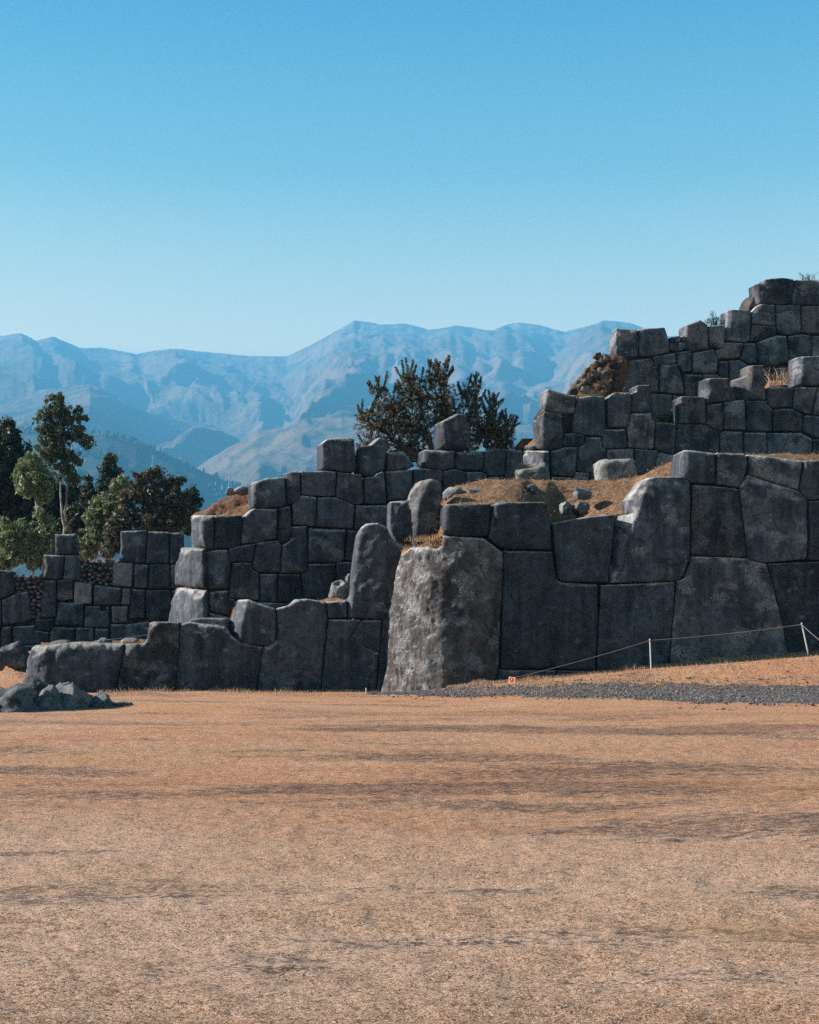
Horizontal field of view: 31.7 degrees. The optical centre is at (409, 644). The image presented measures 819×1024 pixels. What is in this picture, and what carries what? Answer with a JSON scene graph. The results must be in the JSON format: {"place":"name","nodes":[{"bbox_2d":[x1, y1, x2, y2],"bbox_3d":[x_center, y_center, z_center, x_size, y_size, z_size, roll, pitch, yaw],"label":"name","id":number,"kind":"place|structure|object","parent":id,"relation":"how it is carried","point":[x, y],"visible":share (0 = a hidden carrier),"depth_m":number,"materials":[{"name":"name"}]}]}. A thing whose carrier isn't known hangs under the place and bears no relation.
{"place":"outdoors","nodes":[
{"label":"outdoors","id":0,"kind":"place"},
{"bbox_2d":[0,416,46,570],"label":"eucalyptus tree","id":1,"kind":"object","parent":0,"point":[14,507],"visible":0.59,"depth_m":89.35,"materials":[{"name":"green plant"}]},
{"bbox_2d":[0,504,60,575],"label":"eucalyptus tree","id":2,"kind":"object","parent":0,"point":[34,536],"visible":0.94,"depth_m":78.72,"materials":[{"name":"green plant"}]},
{"bbox_2d":[10,450,57,562],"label":"eucalyptus tree","id":3,"kind":"object","parent":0,"point":[32,475],"visible":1,"depth_m":81.74,"materials":[{"name":"green plant"}]},
{"bbox_2d":[29,478,94,570],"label":"leafy tree","id":4,"kind":"object","parent":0,"point":[52,507],"visible":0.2,"depth_m":99.27,"materials":[{"name":"green plant"}]},
{"bbox_2d":[32,391,96,555],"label":"eucalyptus tree","id":5,"kind":"object","parent":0,"point":[55,442],"visible":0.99,"depth_m":85.76,"materials":[{"name":"green plant"}]},
{"bbox_2d":[59,452,123,559],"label":"conical tree","id":6,"kind":"object","parent":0,"point":[88,490],"visible":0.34,"depth_m":95.61,"materials":[{"name":"green plant"}]},
{"bbox_2d":[78,473,129,561],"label":"leafy tree","id":7,"kind":"object","parent":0,"point":[105,504],"visible":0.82,"depth_m":87.61,"materials":[{"name":"green plant"}]},
{"bbox_2d":[0,320,675,586],"bbox_3d":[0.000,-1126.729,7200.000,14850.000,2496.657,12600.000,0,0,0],"label":"mountains","id":8,"kind":"structure","parent":0,"point":[245,420],"depth_m":7835.04,"materials":[{"name":"blue stone"}]},
{"bbox_2d":[17,425,362,546],"bbox_3d":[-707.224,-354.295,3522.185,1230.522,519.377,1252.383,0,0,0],"label":"distant wood","id":9,"kind":"object","parent":8,"relation":"on","point":[162,455],"visible":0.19,"depth_m":3927.38,"materials":[{"name":"green plant"}]},
{"bbox_2d":[219,463,530,515],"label":"hillside","id":10,"kind":"structure","parent":0,"point":[241,510],"depth_m":61.57,"materials":[{"name":"brown plant"}]},
{"bbox_2d":[99,464,200,559],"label":"leafy tree","id":11,"kind":"object","parent":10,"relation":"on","point":[155,498],"visible":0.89,"depth_m":83.62,"materials":[{"name":"green plant"}]},
{"bbox_2d":[180,484,203,547],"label":"leafy tree","id":12,"kind":"object","parent":10,"relation":"on","point":[195,498],"visible":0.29,"depth_m":91.82,"materials":[{"name":"green plant"}]},
{"bbox_2d":[190,494,247,520],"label":"earth bank","id":13,"kind":"structure","parent":10,"relation":"on","point":[226,504],"depth_m":63.40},
{"bbox_2d":[225,487,235,495],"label":"rubble stone","id":14,"kind":"object","parent":13,"relation":"on","point":[230,491],"visible":1,"depth_m":62.21,"materials":[{"name":"grey stone"}]},
{"bbox_2d":[234,486,247,495],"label":"rubble stone","id":15,"kind":"object","parent":10,"relation":"on","point":[241,490],"visible":0.89,"depth_m":62.03,"materials":[{"name":"grey stone"}]},
{"bbox_2d":[353,355,520,467],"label":"bushy tree","id":16,"kind":"object","parent":10,"relation":"on","point":[488,430],"visible":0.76,"depth_m":69.84,"materials":[{"name":"green plant"}]},
{"bbox_2d":[0,651,818,1023],"bbox_3d":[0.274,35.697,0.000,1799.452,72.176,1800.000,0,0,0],"label":"ground","id":17,"kind":"structure","parent":0,"point":[210,717],"depth_m":11.47,"materials":[{"name":"beige plant"}]},
{"bbox_2d":[0,651,7,670],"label":"boulder","id":18,"kind":"object","parent":17,"relation":"on","point":[3,662],"visible":1,"depth_m":52.30,"materials":[{"name":"grey stone"}]},
{"bbox_2d":[0,640,29,669],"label":"boulder","id":19,"kind":"object","parent":17,"relation":"on","point":[17,653],"visible":0.81,"depth_m":58.54,"materials":[{"name":"grey stone"}]},
{"bbox_2d":[0,683,39,712],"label":"boulder","id":20,"kind":"object","parent":17,"relation":"on","point":[19,697],"visible":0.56,"depth_m":35.69,"materials":[{"name":"grey stone"}]},
{"bbox_2d":[23,676,47,696],"bbox_3d":[-9.730,1.361,37.766,0.832,1.113,1.132,0,0,0],"label":"boulder","id":21,"kind":"object","parent":17,"relation":"on","point":[38,685],"visible":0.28,"depth_m":37.54,"materials":[{"name":"grey stone"}]},
{"bbox_2d":[35,685,63,710],"bbox_3d":[-9.203,1.560,36.617,0.941,1.079,0.885,0,0,-43],"label":"boulder","id":22,"kind":"object","parent":17,"relation":"on","point":[49,697],"visible":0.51,"depth_m":36.39,"materials":[{"name":"grey stone"}]},
{"bbox_2d":[56,682,92,709],"bbox_3d":[-8.890,1.582,37.385,1.264,1.272,1.276,0,0,26],"label":"boulder","id":23,"kind":"object","parent":17,"relation":"on","point":[73,695],"visible":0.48,"depth_m":36.95,"materials":[{"name":"grey stone"}]},
{"bbox_2d":[0,531,184,650],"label":"stone wall","id":24,"kind":"structure","parent":17,"relation":"on","point":[71,596],"depth_m":67.43,"materials":[{"name":"grey stone"}]},
{"bbox_2d":[85,558,118,562],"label":"grass tuft","id":25,"kind":"object","parent":24,"relation":"on","point":[92,560],"visible":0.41,"depth_m":69.32,"materials":[{"name":"plant"}]},
{"bbox_2d":[90,692,113,707],"bbox_3d":[-8.120,1.704,37.863,0.766,0.901,1.028,0,0,-10],"label":"boulder","id":26,"kind":"object","parent":17,"relation":"on","point":[101,700],"visible":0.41,"depth_m":37.54,"materials":[{"name":"grey stone"}]},
{"bbox_2d":[112,701,132,705],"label":"boulder","id":27,"kind":"object","parent":17,"relation":"on","point":[122,703],"visible":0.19,"depth_m":38.14,"materials":[{"name":"grey stone"}]},
{"bbox_2d":[25,523,404,692],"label":"stone wall","id":28,"kind":"structure","parent":17,"relation":"on","point":[300,644],"depth_m":54.41,"materials":[{"name":"grey stone"}]},
{"bbox_2d":[50,640,70,644],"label":"rubble stone","id":29,"kind":"object","parent":28,"relation":"on","point":[59,642],"visible":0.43,"depth_m":54.57,"materials":[{"name":"grey stone"}]},
{"bbox_2d":[97,637,112,642],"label":"rubble stone","id":30,"kind":"object","parent":28,"relation":"on","point":[103,640],"visible":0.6,"depth_m":55.01,"materials":[{"name":"grey stone"}]},
{"bbox_2d":[189,618,229,626],"bbox_3d":[-7.664,-0.817,55.393,1.624,0.450,1.385,0,0,0],"label":"rubble stone","id":31,"kind":"object","parent":28,"relation":"on","point":[225,622],"visible":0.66,"depth_m":54.81,"materials":[{"name":"grey stone"}]},
{"bbox_2d":[97,651,818,695],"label":"dry grass","id":32,"kind":"structure","parent":17,"relation":"on","point":[531,678],"depth_m":49.43,"materials":[{"name":"plant"}]},
{"bbox_2d":[367,655,818,710],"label":"gravel","id":33,"kind":"structure","parent":17,"relation":"on","point":[810,701],"depth_m":44.01,"materials":[{"name":"grey gravel"}]},
{"bbox_2d":[381,450,818,691],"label":"stone wall","id":34,"kind":"structure","parent":17,"relation":"on","point":[695,544],"depth_m":50.65,"materials":[{"name":"grey stone"}]},
{"bbox_2d":[649,639,651,668],"bbox_3d":[8.257,0.417,49.400,0.099,1.252,0.069,0,0,0],"label":"fence post","id":35,"kind":"object","parent":17,"relation":"on","point":[650,654],"visible":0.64,"depth_m":49.38,"materials":[{"name":"grey paint"}]},
{"bbox_2d":[455,624,818,688],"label":"cord","id":36,"kind":"object","parent":35,"relation":"attached to","point":[640,643],"visible":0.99,"depth_m":49.03,"materials":[{"name":"beige fabric"}]},
{"bbox_2d":[508,677,515,683],"bbox_3d":[3.385,1.167,47.603,0.300,0.225,0.031,0,0,42],"label":"warning sign","id":37,"kind":"object","parent":36,"relation":"hanging from","point":[512,679],"visible":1,"depth_m":47.58,"materials":[{"name":"brown"}]},
{"bbox_2d":[801,623,807,655],"bbox_3d":[13.596,-0.145,49.600,0.269,1.233,0.069,0,0,0],"label":"fence post","id":38,"kind":"object","parent":17,"relation":"on","point":[804,638],"visible":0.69,"depth_m":49.58,"materials":[{"name":"grey paint"}]},
{"bbox_2d":[0,0,818,355],"label":"sky","id":39,"kind":"structure","parent":0,"point":[233,177],"materials":[{"name":"blue"}]},
{"bbox_2d":[41,450,818,644],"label":"terrace ground","id":40,"kind":"structure","parent":0,"point":[617,491],"depth_m":56.05,"materials":[{"name":"brown plant"}]},
{"bbox_2d":[121,638,139,642],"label":"rubble stone","id":41,"kind":"object","parent":40,"relation":"on","point":[128,640],"visible":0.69,"depth_m":55.27,"materials":[{"name":"grey stone"}]},
{"bbox_2d":[329,580,349,599],"bbox_3d":[-2.724,-2.141,55.969,0.851,0.788,0.538,0,0,0],"label":"rubble stone","id":42,"kind":"object","parent":40,"relation":"on","point":[339,589],"visible":0.99,"depth_m":55.84,"materials":[{"name":"grey stone"}]},
{"bbox_2d":[168,438,521,622],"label":"stone wall","id":43,"kind":"structure","parent":40,"relation":"on","point":[285,539],"depth_m":60.67,"materials":[{"name":"grey stone"}]},
{"bbox_2d":[434,414,469,451],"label":"standing block","id":44,"kind":"structure","parent":43,"relation":"on","point":[451,433],"depth_m":62.31,"materials":[{"name":"grey stone"}]},
{"bbox_2d":[345,573,349,582],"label":"rubble stone","id":45,"kind":"object","parent":40,"relation":"on","point":[347,578],"visible":0.67,"depth_m":56.18,"materials":[{"name":"grey stone"}]},
{"bbox_2d":[387,501,413,543],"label":"worn block","id":46,"kind":"structure","parent":40,"relation":"on","point":[399,523],"depth_m":56.38,"materials":[{"name":"grey stone"}]},
{"bbox_2d":[393,534,441,541],"bbox_3d":[0.608,-3.855,51.822,2.323,0.299,1.040,0,0,-8],"label":"grass tuft","id":47,"kind":"object","parent":40,"relation":"on","point":[429,539],"visible":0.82,"depth_m":51.72,"materials":[{"name":"plant"}]},
{"bbox_2d":[406,479,442,546],"bbox_3d":[0.579,-4.720,53.704,1.173,2.838,1.256,0,0,-15],"label":"standing stone","id":48,"kind":"object","parent":40,"relation":"on","point":[423,500],"visible":0.77,"depth_m":53.18,"materials":[{"name":"grey stone"}]},
{"bbox_2d":[442,487,462,499],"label":"rubble stone","id":49,"kind":"object","parent":40,"relation":"on","point":[448,492],"visible":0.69,"depth_m":55.11,"materials":[{"name":"grey stone"}]},
{"bbox_2d":[467,488,482,492],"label":"rubble stone","id":50,"kind":"object","parent":40,"relation":"on","point":[474,490],"visible":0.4,"depth_m":54.92,"materials":[{"name":"grey stone"}]},
{"bbox_2d":[515,466,545,479],"bbox_3d":[5.051,-7.087,60.516,1.275,0.724,1.368,0,0,0],"label":"fallen block","id":51,"kind":"object","parent":40,"relation":"on","point":[537,473],"depth_m":59.90,"materials":[{"name":"stone"}]},
{"bbox_2d":[527,484,538,493],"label":"rubble stone","id":52,"kind":"object","parent":40,"relation":"on","point":[532,488],"visible":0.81,"depth_m":55.88,"materials":[{"name":"grey stone"}]},
{"bbox_2d":[559,501,569,514],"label":"rubble stone","id":53,"kind":"object","parent":40,"relation":"on","point":[564,507],"visible":1,"depth_m":53.91,"materials":[{"name":"grey stone"}]},
{"bbox_2d":[571,501,589,516],"bbox_3d":[6.437,-5.112,54.099,0.690,0.595,0.708,0,0,-13],"label":"rubble stone","id":54,"kind":"object","parent":40,"relation":"on","point":[579,508],"visible":1,"depth_m":53.83,"materials":[{"name":"grey stone"}]},
{"bbox_2d":[573,487,592,499],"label":"rubble stone","id":55,"kind":"object","parent":40,"relation":"on","point":[581,494],"visible":1,"depth_m":55.30,"materials":[{"name":"grey stone"}]},
{"bbox_2d":[593,458,636,479],"bbox_3d":[8.619,-7.153,60.517,1.779,1.228,1.365,0,0,0],"label":"fallen block","id":56,"kind":"object","parent":40,"relation":"on","point":[614,469],"depth_m":59.89,"materials":[{"name":"stone"}]},
{"bbox_2d":[523,356,818,480],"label":"stone wall","id":57,"kind":"structure","parent":40,"relation":"on","point":[747,412],"depth_m":66.67,"materials":[{"name":"grey stone"}]},
{"bbox_2d":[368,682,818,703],"bbox_3d":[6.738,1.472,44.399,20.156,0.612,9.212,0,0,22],"label":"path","id":58,"kind":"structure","parent":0,"point":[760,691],"depth_m":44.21,"materials":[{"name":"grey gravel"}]},
{"bbox_2d":[522,380,787,464],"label":"terrace ground","id":59,"kind":"structure","parent":0,"point":[655,419],"depth_m":69.42,"materials":[{"name":"brown soil"}]},
{"bbox_2d":[514,438,532,450],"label":"earth bank","id":60,"kind":"structure","parent":59,"relation":"on","point":[522,444],"depth_m":69.25,"materials":[{"name":"brown soil"}]},
{"bbox_2d":[578,389,603,396],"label":"shrub","id":61,"kind":"object","parent":59,"relation":"on","point":[585,393],"visible":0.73,"depth_m":72.33,"materials":[{"name":"plant"}]},
{"bbox_2d":[567,352,627,397],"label":"earth bank","id":62,"kind":"structure","parent":59,"relation":"on","point":[606,373],"depth_m":74.12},
{"bbox_2d":[657,409,671,421],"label":"shrub","id":63,"kind":"object","parent":59,"relation":"on","point":[668,416],"visible":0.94,"depth_m":68.22,"materials":[{"name":"green plant"}]},
{"bbox_2d":[608,278,818,417],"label":"stone wall","id":64,"kind":"structure","parent":59,"relation":"on","point":[772,325],"depth_m":75.59,"materials":[{"name":"grey stone"}]},
{"bbox_2d":[704,311,722,325],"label":"shrub","id":65,"kind":"object","parent":64,"relation":"on","point":[711,320],"visible":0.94,"depth_m":76.17,"materials":[{"name":"green plant"}]},
{"bbox_2d":[799,270,818,279],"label":"shrub","id":66,"kind":"object","parent":64,"relation":"on","point":[809,277],"visible":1,"depth_m":76.97,"materials":[{"name":"green plant"}]},
{"bbox_2d":[764,366,791,384],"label":"grass tuft","id":67,"kind":"object","parent":59,"relation":"on","point":[783,376],"visible":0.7,"depth_m":68.62,"materials":[{"name":"plant"}]}
]}

